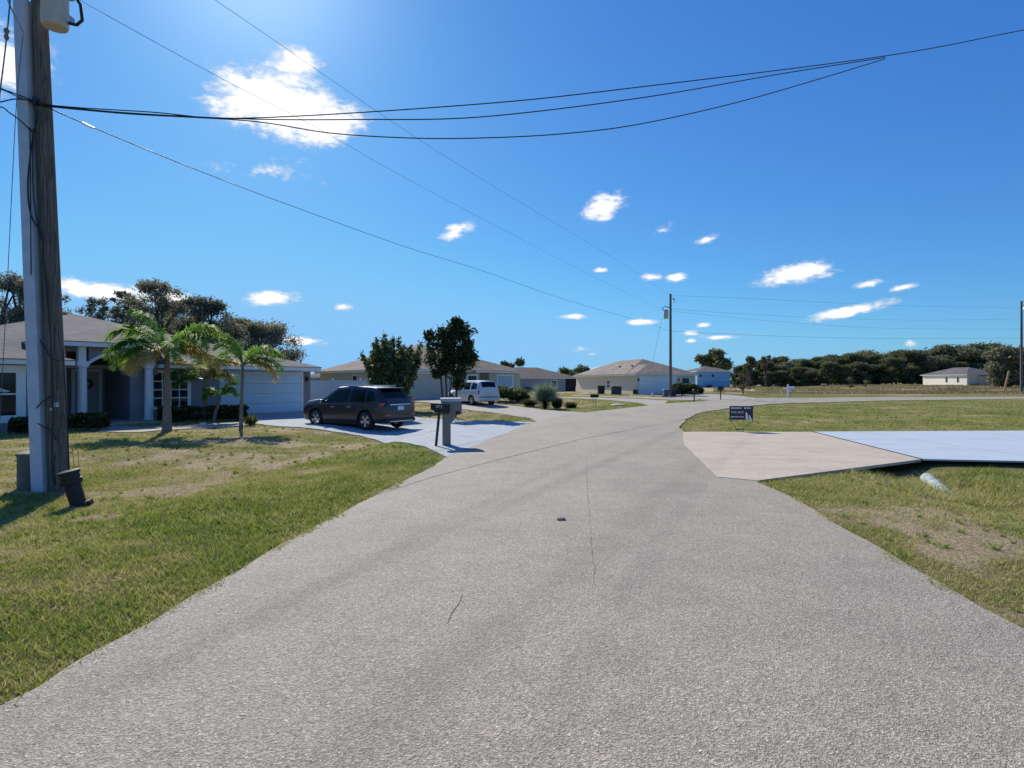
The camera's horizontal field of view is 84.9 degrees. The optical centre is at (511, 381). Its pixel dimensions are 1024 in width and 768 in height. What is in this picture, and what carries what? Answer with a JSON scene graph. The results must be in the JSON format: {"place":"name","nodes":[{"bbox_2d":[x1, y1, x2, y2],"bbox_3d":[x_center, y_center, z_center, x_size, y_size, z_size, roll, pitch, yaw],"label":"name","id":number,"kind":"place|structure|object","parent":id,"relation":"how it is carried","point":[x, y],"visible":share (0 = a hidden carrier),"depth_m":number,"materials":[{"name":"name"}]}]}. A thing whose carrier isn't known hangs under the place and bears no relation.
{"place":"outdoors","nodes":[
{"label":"outdoors","id":0,"kind":"place"},
{"bbox_2d":[0,0,10,94],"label":"overhead wire","id":1,"kind":"object","parent":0,"point":[5,47],"visible":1,"depth_m":8.67,"materials":[{"name":"metal"}]},
{"bbox_2d":[244,411,532,456],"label":"driveway","id":2,"kind":"structure","parent":0,"point":[425,428],"depth_m":20.57,"materials":[{"name":"white concrete"}]},
{"bbox_2d":[303,385,414,429],"bbox_3d":[-6.191,0.971,22.429,4.732,1.690,2.160,0,0,31],"label":"parked car","id":3,"kind":"object","parent":2,"relation":"on","point":[369,405],"visible":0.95,"depth_m":21.39,"materials":[{"name":"brown paint"}]},
{"bbox_2d":[414,398,583,421],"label":"driveway","id":4,"kind":"structure","parent":0,"point":[536,414],"depth_m":32.78,"materials":[{"name":"concrete"}]},
{"bbox_2d":[448,380,499,404],"bbox_3d":[-2.772,0.720,38.921,2.080,1.672,4.560,0,0,-36],"label":"parked car","id":5,"kind":"object","parent":4,"relation":"on","point":[473,392],"visible":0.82,"depth_m":37.33,"materials":[{"name":"silver metal"}]},
{"bbox_2d":[0,397,1023,767],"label":"road","id":6,"kind":"structure","parent":0,"point":[708,619],"depth_m":3.55,"materials":[{"name":"asphalt"}]},
{"bbox_2d":[380,412,718,493],"bbox_3d":[4.399,1.661,19.646,0.696,0.001,25.940,0,0,31],"label":"road crack","id":7,"kind":"object","parent":6,"relation":"on","point":[506,457],"visible":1,"depth_m":11.62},
{"bbox_2d":[0,382,1023,706],"bbox_3d":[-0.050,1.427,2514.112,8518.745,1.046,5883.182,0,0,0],"label":"ground","id":8,"kind":"structure","parent":0,"point":[910,470],"depth_m":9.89,"materials":[{"name":"plant"}]},
{"bbox_2d":[0,270,24,324],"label":"oak tree","id":9,"kind":"object","parent":8,"relation":"on","point":[15,313],"visible":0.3,"depth_m":49.86,"materials":[{"name":"green plant"}]},
{"bbox_2d":[7,416,28,433],"bbox_3d":[-16.076,1.454,18.654,1.083,0.738,0.959,0,0,-27],"label":"hedge","id":10,"kind":"object","parent":8,"relation":"on","point":[18,424],"visible":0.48,"depth_m":18.26,"materials":[{"name":"green plant"}]},
{"bbox_2d":[15,451,30,490],"bbox_3d":[-8.178,1.537,9.521,0.400,0.730,0.400,0,0,0],"label":"utility pedestal","id":11,"kind":"object","parent":8,"relation":"on","point":[23,479],"visible":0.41,"depth_m":9.35,"materials":[{"name":"metal"}]},
{"bbox_2d":[16,293,74,314],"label":"oak tree","id":12,"kind":"object","parent":8,"relation":"on","point":[66,301],"visible":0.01,"depth_m":55.15,"materials":[{"name":"green plant"}]},
{"bbox_2d":[13,0,83,492],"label":"utility pole","id":13,"kind":"object","parent":8,"relation":"on","point":[47,405],"visible":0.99,"depth_m":9.30,"materials":[{"name":"brown wood"}]},
{"bbox_2d":[0,36,22,418],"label":"overhead wire","id":14,"kind":"object","parent":13,"relation":"attached to","point":[9,231],"visible":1,"depth_m":8.94,"materials":[{"name":"metal"}]},
{"bbox_2d":[1,88,663,328],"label":"overhead wire","id":15,"kind":"object","parent":13,"relation":"attached to","point":[242,187],"visible":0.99,"depth_m":14.47,"materials":[{"name":"metal"}]},
{"bbox_2d":[80,0,654,305],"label":"overhead wire","id":16,"kind":"object","parent":13,"relation":"attached to","point":[284,110],"visible":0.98,"depth_m":16.82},
{"bbox_2d":[42,59,884,138],"bbox_3d":[0.096,-5.406,10.014,15.891,2.814,1.246,0,0,-9],"label":"overhead wire","id":17,"kind":"object","parent":13,"relation":"attached to","point":[457,138],"visible":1,"depth_m":9.50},
{"bbox_2d":[43,57,884,119],"bbox_3d":[0.087,-5.572,10.094,15.890,2.546,1.194,0,0,-9],"label":"overhead wire","id":18,"kind":"object","parent":13,"relation":"attached to","point":[469,117],"visible":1,"depth_m":9.53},
{"bbox_2d":[1,30,1023,117],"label":"overhead wire","id":19,"kind":"object","parent":13,"relation":"attached to","point":[525,99],"visible":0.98,"depth_m":9.60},
{"bbox_2d":[57,468,93,507],"bbox_3d":[-6.512,1.641,8.359,0.315,0.675,0.290,-13,6,-15],"label":"utility pedestal","id":20,"kind":"object","parent":8,"relation":"on","point":[71,480],"visible":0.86,"depth_m":8.27,"materials":[{"name":"black plastic"}]},
{"bbox_2d":[68,412,110,430],"bbox_3d":[-14.946,1.411,19.683,1.332,0.780,0.970,0,0,-13],"label":"hedge","id":21,"kind":"object","parent":8,"relation":"on","point":[91,420],"visible":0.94,"depth_m":19.43,"materials":[{"name":"green plant"}]},
{"bbox_2d":[75,296,114,321],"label":"oak tree","id":22,"kind":"object","parent":8,"relation":"on","point":[100,314],"visible":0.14,"depth_m":55.59,"materials":[{"name":"green plant"}]},
{"bbox_2d":[109,288,138,324],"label":"oak tree","id":23,"kind":"object","parent":8,"relation":"on","point":[117,309],"visible":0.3,"depth_m":53.42,"materials":[{"name":"green plant"}]},
{"bbox_2d":[117,277,190,334],"bbox_3d":[-31.449,-3.674,49.830,7.012,11.370,7.149,0,0,0],"label":"oak tree","id":24,"kind":"object","parent":8,"relation":"on","point":[159,291],"visible":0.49,"depth_m":49.18,"materials":[{"name":"green plant"}]},
{"bbox_2d":[0,314,321,431],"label":"house","id":25,"kind":"structure","parent":8,"relation":"on","point":[94,384],"depth_m":24.69,"materials":[{"name":"grey paint"}]},
{"bbox_2d":[0,365,25,422],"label":"window","id":26,"kind":"structure","parent":25,"relation":"in","point":[13,402],"depth_m":19.35,"materials":[{"name":"white paint"}]},
{"bbox_2d":[71,369,101,413],"bbox_3d":[-18.961,0.560,24.977,0.170,2.280,1.130,0,0,37],"label":"entry door","id":27,"kind":"structure","parent":25,"relation":"in","point":[94,376],"depth_m":25.12,"materials":[{"name":"white paint"}]},
{"bbox_2d":[153,370,190,409],"bbox_3d":[-15.298,0.340,25.111,0.070,1.760,1.680,0,0,37],"label":"window","id":28,"kind":"structure","parent":25,"relation":"in","point":[182,396],"depth_m":25.17,"materials":[{"name":"glass"}]},
{"bbox_2d":[219,371,302,413],"bbox_3d":[-13.624,0.570,30.343,0.070,2.260,5.120,0,0,37],"label":"garage door","id":29,"kind":"structure","parent":25,"relation":"in","point":[290,389],"depth_m":30.67,"materials":[{"name":"paint"}]},
{"bbox_2d":[101,309,222,431],"bbox_3d":[-11.844,-0.363,19.338,3.800,4.291,3.180,0,0,0],"label":"palm tree","id":30,"kind":"object","parent":8,"relation":"on","point":[184,342],"visible":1,"depth_m":18.90,"materials":[{"name":"plant"}]},
{"bbox_2d":[100,421,255,432],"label":"footpath","id":31,"kind":"structure","parent":8,"relation":"on","point":[119,429],"depth_m":20.54,"materials":[{"name":"concrete"}]},
{"bbox_2d":[154,299,202,331],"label":"oak tree","id":32,"kind":"object","parent":8,"relation":"on","point":[177,302],"visible":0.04,"depth_m":56.36,"materials":[{"name":"green plant"}]},
{"bbox_2d":[156,404,249,421],"bbox_3d":[-13.255,1.370,24.114,3.566,0.867,1.059,0,0,-20],"label":"hedge","id":33,"kind":"object","parent":8,"relation":"on","point":[183,412],"visible":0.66,"depth_m":23.94,"materials":[{"name":"green plant"}]},
{"bbox_2d":[170,350,241,420],"bbox_3d":[-13.319,0.163,24.336,3.258,3.280,2.275,0,0,23],"label":"palm tree","id":34,"kind":"object","parent":8,"relation":"on","point":[201,368],"visible":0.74,"depth_m":24.12,"materials":[{"name":"plant"}]},
{"bbox_2d":[171,293,244,343],"bbox_3d":[-27.475,-2.911,50.403,7.329,9.848,5.750,0,0,27],"label":"oak tree","id":35,"kind":"object","parent":8,"relation":"on","point":[205,308],"visible":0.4,"depth_m":49.53,"materials":[{"name":"green plant"}]},
{"bbox_2d":[199,381,239,421],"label":"palm tree","id":36,"kind":"object","parent":8,"relation":"on","point":[212,391],"visible":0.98,"depth_m":23.77,"materials":[{"name":"plant"}]},
{"bbox_2d":[217,315,251,343],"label":"oak tree","id":37,"kind":"object","parent":8,"relation":"on","point":[241,321],"visible":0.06,"depth_m":56.38,"materials":[{"name":"green plant"}]},
{"bbox_2d":[210,333,285,428],"bbox_3d":[-9.584,0.009,20.586,2.770,3.557,1.603,0,0,12],"label":"palm tree","id":38,"kind":"object","parent":8,"relation":"on","point":[252,353],"visible":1,"depth_m":20.27,"materials":[{"name":"plant"}]},
{"bbox_2d":[243,414,258,425],"bbox_3d":[-10.088,1.525,21.619,0.618,0.550,0.656,0,0,17],"label":"spiky plant","id":39,"kind":"object","parent":8,"relation":"on","point":[250,420],"visible":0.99,"depth_m":21.54,"materials":[{"name":"green plant"}]},
{"bbox_2d":[223,317,308,362],"bbox_3d":[-22.880,-2.122,51.725,7.812,8.032,7.793,0,0,0],"label":"oak tree","id":40,"kind":"object","parent":8,"relation":"on","point":[260,333],"visible":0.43,"depth_m":51.07,"materials":[{"name":"green plant"}]},
{"bbox_2d":[310,378,369,399],"bbox_3d":[-10.908,0.775,37.111,5.660,2.050,0.170,0,0,-33],"label":"vinyl fence","id":41,"kind":"object","parent":8,"relation":"on","point":[319,389],"visible":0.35,"depth_m":36.31,"materials":[{"name":"plastic"}]},
{"bbox_2d":[356,329,423,396],"bbox_3d":[-7.134,-0.518,33.521,3.841,5.266,3.004,0,0,0],"label":"bushy tree","id":42,"kind":"object","parent":8,"relation":"on","point":[387,365],"visible":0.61,"depth_m":32.69,"materials":[{"name":"green plant"}]},
{"bbox_2d":[314,345,526,398],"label":"house","id":43,"kind":"structure","parent":8,"relation":"on","point":[426,385],"depth_m":51.31,"materials":[{"name":"beige paint"}]},
{"bbox_2d":[409,372,455,398],"bbox_3d":[-6.431,0.320,46.302,4.940,2.260,0.072,0,0,-42],"label":"garage door","id":44,"kind":"structure","parent":43,"relation":"in","point":[424,388],"depth_m":45.87,"materials":[{"name":"beige paint"}]},
{"bbox_2d":[496,374,513,387],"bbox_3d":[-0.659,0.265,53.171,2.130,1.950,0.055,0,0,-42],"label":"window","id":45,"kind":"structure","parent":43,"relation":"in","point":[508,380],"depth_m":53.21,"materials":[{"name":"glass"}]},
{"bbox_2d":[431,403,449,445],"bbox_3d":[-1.879,1.176,14.684,0.492,1.263,0.204,0,0,-4],"label":"mailbox","id":46,"kind":"object","parent":8,"relation":"on","point":[440,408],"visible":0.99,"depth_m":14.60,"materials":[{"name":"black metal"}]},
{"bbox_2d":[421,315,480,417],"bbox_3d":[-2.959,-0.696,27.681,2.953,5.284,1.841,0,0,0],"label":"tall tree","id":47,"kind":"object","parent":8,"relation":"on","point":[462,355],"visible":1,"depth_m":27.41,"materials":[{"name":"green plant"}]},
{"bbox_2d":[440,398,461,444],"bbox_3d":[-1.623,1.109,14.906,0.560,1.385,0.305,0,0,-8],"label":"mailbox","id":48,"kind":"object","parent":8,"relation":"on","point":[455,410],"visible":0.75,"depth_m":14.78,"materials":[{"name":"beige plastic"}]},
{"bbox_2d":[497,384,531,401],"bbox_3d":[-0.183,0.817,41.243,3.421,1.493,3.247,0,0,0],"label":"shrub","id":49,"kind":"object","parent":8,"relation":"on","point":[509,394],"visible":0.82,"depth_m":40.51,"materials":[{"name":"green plant"}]},
{"bbox_2d":[509,356,524,367],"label":"oak tree","id":50,"kind":"object","parent":8,"relation":"on","point":[519,362],"visible":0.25,"depth_m":119.17,"materials":[{"name":"green plant"}]},
{"bbox_2d":[520,398,538,406],"bbox_3d":[1.183,1.378,37.214,1.601,0.700,1.475,0,0,10],"label":"spiky plant","id":51,"kind":"object","parent":8,"relation":"on","point":[530,402],"visible":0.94,"depth_m":36.91,"materials":[{"name":"green plant"}]},
{"bbox_2d":[514,367,575,391],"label":"house","id":52,"kind":"structure","parent":8,"relation":"on","point":[538,376],"depth_m":98.94,"materials":[{"name":"grey paint"}]},
{"bbox_2d":[528,379,561,408],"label":"silver palm","id":53,"kind":"object","parent":8,"relation":"on","point":[544,394],"visible":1,"depth_m":35.05,"materials":[{"name":"green plant"}]},
{"bbox_2d":[552,397,564,408],"bbox_3d":[2.891,1.349,35.518,0.976,0.900,1.077,0,0,0],"label":"spiky plant","id":54,"kind":"object","parent":8,"relation":"on","point":[557,404],"visible":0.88,"depth_m":35.34,"materials":[{"name":"green plant"}]},
{"bbox_2d":[557,366,577,375],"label":"oak tree","id":55,"kind":"object","parent":8,"relation":"on","point":[566,371],"visible":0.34,"depth_m":149.51,"materials":[{"name":"green plant"}]},
{"bbox_2d":[572,364,589,373],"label":"oak tree","id":56,"kind":"object","parent":8,"relation":"on","point":[581,368],"visible":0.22,"depth_m":150.79,"materials":[{"name":"green plant"}]},
{"bbox_2d":[610,386,621,394],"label":"air conditioner","id":57,"kind":"object","parent":8,"relation":"on","point":[617,390],"visible":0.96,"depth_m":65.27,"materials":[{"name":"metal"}]},
{"bbox_2d":[572,395,696,399],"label":"footpath","id":58,"kind":"structure","parent":8,"relation":"on","point":[644,397],"depth_m":56.04,"materials":[{"name":"concrete"}]},
{"bbox_2d":[573,359,698,393],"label":"house","id":59,"kind":"structure","parent":8,"relation":"on","point":[642,376],"depth_m":71.27,"materials":[{"name":"beige paint"}]},
{"bbox_2d":[639,376,675,393],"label":"garage door","id":60,"kind":"structure","parent":59,"relation":"in","point":[647,384],"depth_m":67.29,"materials":[{"name":"white paint"}]},
{"bbox_2d":[662,294,674,396],"bbox_3d":[16.538,-3.725,59.191,1.383,11.183,0.506,0,0,0],"label":"utility pole","id":61,"kind":"object","parent":8,"relation":"on","point":[670,340],"visible":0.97,"depth_m":59.17,"materials":[{"name":"brown wood"}]},
{"bbox_2d":[215,0,667,293],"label":"overhead wire","id":62,"kind":"object","parent":61,"relation":"attached to","point":[384,116],"visible":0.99,"depth_m":20.79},
{"bbox_2d":[678,331,957,338],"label":"overhead wire","id":63,"kind":"object","parent":61,"relation":"attached to","point":[873,338],"visible":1,"depth_m":79.09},
{"bbox_2d":[672,382,700,394],"bbox_3d":[18.632,0.787,60.993,3.392,1.662,2.623,0,0,39],"label":"shrub","id":64,"kind":"object","parent":8,"relation":"on","point":[682,388],"visible":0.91,"depth_m":60.59,"materials":[{"name":"green plant"}]},
{"bbox_2d":[686,366,731,387],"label":"house","id":65,"kind":"structure","parent":8,"relation":"on","point":[709,377],"depth_m":130.22,"materials":[{"name":"blue"}]},
{"bbox_2d":[694,348,733,369],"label":"tree","id":66,"kind":"object","parent":8,"relation":"on","point":[714,358],"visible":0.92,"depth_m":156.87,"materials":[{"name":"green plant"}]},
{"bbox_2d":[730,365,749,383],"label":"oak tree","id":67,"kind":"object","parent":8,"relation":"on","point":[737,368],"visible":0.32,"depth_m":199.79,"materials":[{"name":"green plant"}]},
{"bbox_2d":[729,406,752,431],"bbox_3d":[7.747,1.308,18.925,0.774,0.993,0.029,0,0,4],"label":"yard sign","id":68,"kind":"object","parent":8,"relation":"on","point":[740,412],"visible":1,"depth_m":18.92,"materials":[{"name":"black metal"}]},
{"bbox_2d":[733,374,754,393],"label":"tree","id":69,"kind":"object","parent":8,"relation":"on","point":[744,382],"visible":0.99,"depth_m":68.93,"materials":[{"name":"brown plant"}]},
{"bbox_2d":[742,356,757,383],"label":"pine tree","id":70,"kind":"object","parent":8,"relation":"on","point":[751,363],"visible":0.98,"depth_m":149.54,"materials":[{"name":"green plant"}]},
{"bbox_2d":[744,369,760,385],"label":"oak tree","id":71,"kind":"object","parent":8,"relation":"on","point":[755,374],"visible":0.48,"depth_m":174.19,"materials":[{"name":"green plant"}]},
{"bbox_2d":[754,372,774,386],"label":"oak tree","id":72,"kind":"object","parent":8,"relation":"on","point":[770,378],"visible":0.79,"depth_m":171.64,"materials":[{"name":"green plant"}]},
{"bbox_2d":[752,361,776,385],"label":"oak tree","id":73,"kind":"object","parent":8,"relation":"on","point":[770,366],"visible":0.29,"depth_m":182.41,"materials":[{"name":"green plant"}]},
{"bbox_2d":[759,355,770,386],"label":"pine tree","id":74,"kind":"object","parent":8,"relation":"on","point":[765,360],"visible":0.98,"depth_m":154.92,"materials":[{"name":"green plant"}]},
{"bbox_2d":[771,356,789,364],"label":"oak tree","id":75,"kind":"object","parent":8,"relation":"on","point":[777,360],"visible":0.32,"depth_m":198.05,"materials":[{"name":"green plant"}]},
{"bbox_2d":[773,370,789,386],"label":"oak tree","id":76,"kind":"object","parent":8,"relation":"on","point":[780,376],"visible":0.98,"depth_m":178.45,"materials":[{"name":"green plant"}]},
{"bbox_2d":[773,361,797,385],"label":"oak tree","id":77,"kind":"object","parent":8,"relation":"on","point":[783,366],"visible":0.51,"depth_m":183.70,"materials":[{"name":"green plant"}]},
{"bbox_2d":[785,366,809,385],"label":"oak tree","id":78,"kind":"object","parent":8,"relation":"on","point":[794,374],"visible":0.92,"depth_m":176.78,"materials":[{"name":"green plant"}]},
{"bbox_2d":[683,432,920,481],"bbox_3d":[6.797,1.683,14.085,4.661,0.055,10.160,0,0,11],"label":"driveway apron","id":79,"kind":"object","parent":8,"relation":"on","point":[765,456],"visible":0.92,"depth_m":12.79,"materials":[{"name":"concrete"}]},
{"bbox_2d":[794,358,812,379],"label":"oak tree","id":80,"kind":"object","parent":8,"relation":"on","point":[804,362],"visible":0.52,"depth_m":188.08,"materials":[{"name":"green plant"}]},
{"bbox_2d":[800,368,824,385],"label":"oak tree","id":81,"kind":"object","parent":8,"relation":"on","point":[811,372],"visible":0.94,"depth_m":175.28,"materials":[{"name":"green plant"}]},
{"bbox_2d":[807,359,833,384],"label":"oak tree","id":82,"kind":"object","parent":8,"relation":"on","point":[815,364],"visible":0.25,"depth_m":185.24,"materials":[{"name":"green plant"}]},
{"bbox_2d":[816,361,840,384],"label":"oak tree","id":83,"kind":"object","parent":8,"relation":"on","point":[828,369],"visible":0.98,"depth_m":171.75,"materials":[{"name":"green plant"}]},
{"bbox_2d":[822,356,848,384],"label":"oak tree","id":84,"kind":"object","parent":8,"relation":"on","point":[839,360],"visible":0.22,"depth_m":186.24,"materials":[{"name":"green plant"}]},
{"bbox_2d":[831,364,852,384],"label":"oak tree","id":85,"kind":"object","parent":8,"relation":"on","point":[844,370],"visible":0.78,"depth_m":172.19,"materials":[{"name":"green plant"}]},
{"bbox_2d":[839,352,873,382],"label":"oak tree","id":86,"kind":"object","parent":8,"relation":"on","point":[851,358],"visible":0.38,"depth_m":182.74,"materials":[{"name":"green plant"}]},
{"bbox_2d":[844,361,879,384],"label":"oak tree","id":87,"kind":"object","parent":8,"relation":"on","point":[859,368],"visible":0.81,"depth_m":176.50,"materials":[{"name":"green plant"}]},
{"bbox_2d":[851,348,884,383],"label":"oak tree","id":88,"kind":"object","parent":8,"relation":"on","point":[867,353],"visible":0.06,"depth_m":198.01,"materials":[{"name":"green plant"}]},
{"bbox_2d":[864,353,892,383],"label":"oak tree","id":89,"kind":"object","parent":8,"relation":"on","point":[873,358],"visible":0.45,"depth_m":182.65,"materials":[{"name":"green plant"}]},
{"bbox_2d":[867,363,889,384],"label":"oak tree","id":90,"kind":"object","parent":8,"relation":"on","point":[876,381],"visible":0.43,"depth_m":177.32,"materials":[{"name":"green plant"}]},
{"bbox_2d":[876,356,907,384],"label":"oak tree","id":91,"kind":"object","parent":8,"relation":"on","point":[896,369],"visible":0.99,"depth_m":173.60,"materials":[{"name":"green plant"}]},
{"bbox_2d":[898,365,921,384],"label":"oak tree","id":92,"kind":"object","parent":8,"relation":"on","point":[910,371],"visible":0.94,"depth_m":176.45,"materials":[{"name":"green plant"}]},
{"bbox_2d":[894,349,929,383],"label":"oak tree","id":93,"kind":"object","parent":8,"relation":"on","point":[915,356],"visible":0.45,"depth_m":179.69,"materials":[{"name":"green plant"}]},
{"bbox_2d":[911,355,944,383],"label":"oak tree","id":94,"kind":"object","parent":8,"relation":"on","point":[919,379],"visible":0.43,"depth_m":176.92,"materials":[{"name":"green plant"}]},
{"bbox_2d":[920,473,954,493],"bbox_3d":[7.695,1.936,10.068,0.220,0.220,1.100,0,12,16],"label":"culvert pipe","id":95,"kind":"object","parent":8,"relation":"in","point":[928,477],"visible":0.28,"depth_m":10.30,"materials":[{"name":"concrete"}]},
{"bbox_2d":[923,355,959,370],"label":"oak tree","id":96,"kind":"object","parent":8,"relation":"on","point":[947,361],"visible":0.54,"depth_m":174.26,"materials":[{"name":"green plant"}]},
{"bbox_2d":[924,343,986,370],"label":"oak tree","id":97,"kind":"object","parent":8,"relation":"on","point":[957,351],"visible":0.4,"depth_m":179.76,"materials":[{"name":"green plant"}]},
{"bbox_2d":[920,367,991,385],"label":"house","id":98,"kind":"structure","parent":8,"relation":"on","point":[963,376],"depth_m":138.76,"materials":[{"name":"white paint"}]},
{"bbox_2d":[953,345,988,363],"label":"oak tree","id":99,"kind":"object","parent":8,"relation":"on","point":[984,359],"visible":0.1,"depth_m":178.60,"materials":[{"name":"green plant"}]},
{"bbox_2d":[962,340,1002,354],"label":"oak tree","id":100,"kind":"object","parent":8,"relation":"on","point":[983,347],"visible":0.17,"depth_m":181.08,"materials":[{"name":"green plant"}]},
{"bbox_2d":[980,343,1023,386],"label":"oak tree","id":101,"kind":"object","parent":8,"relation":"on","point":[1004,359],"visible":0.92,"depth_m":120.15,"materials":[{"name":"green plant"}]},
{"bbox_2d":[1020,301,1023,391],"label":"utility pole","id":102,"kind":"object","parent":8,"relation":"on","point":[1021,345],"visible":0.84,"depth_m":89.69,"materials":[{"name":"brown wood"}]},
{"bbox_2d":[0,0,1023,374],"label":"sky","id":103,"kind":"structure","parent":0,"point":[898,179],"materials":[{"name":"blue"}]},
{"bbox_2d":[559,397,666,404],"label":"driveway","id":104,"kind":"structure","parent":0,"point":[647,402],"depth_m":47.47,"materials":[{"name":"concrete"}]},
{"bbox_2d":[664,394,752,399],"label":"driveway","id":105,"kind":"structure","parent":0,"point":[705,396],"depth_m":59.21,"materials":[{"name":"concrete"}]},
{"bbox_2d":[599,397,1023,629],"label":"lawn grass","id":106,"kind":"structure","parent":0,"point":[989,483],"depth_m":9.04,"materials":[{"name":"plant"}]},
{"bbox_2d":[713,384,1023,393],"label":"field grass","id":107,"kind":"structure","parent":0,"point":[831,390],"depth_m":107.63,"materials":[{"name":"plant"}]},
{"bbox_2d":[815,431,1023,462],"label":"painted driveway","id":108,"kind":"structure","parent":0,"point":[981,446],"depth_m":15.03,"materials":[{"name":"blue concrete"}]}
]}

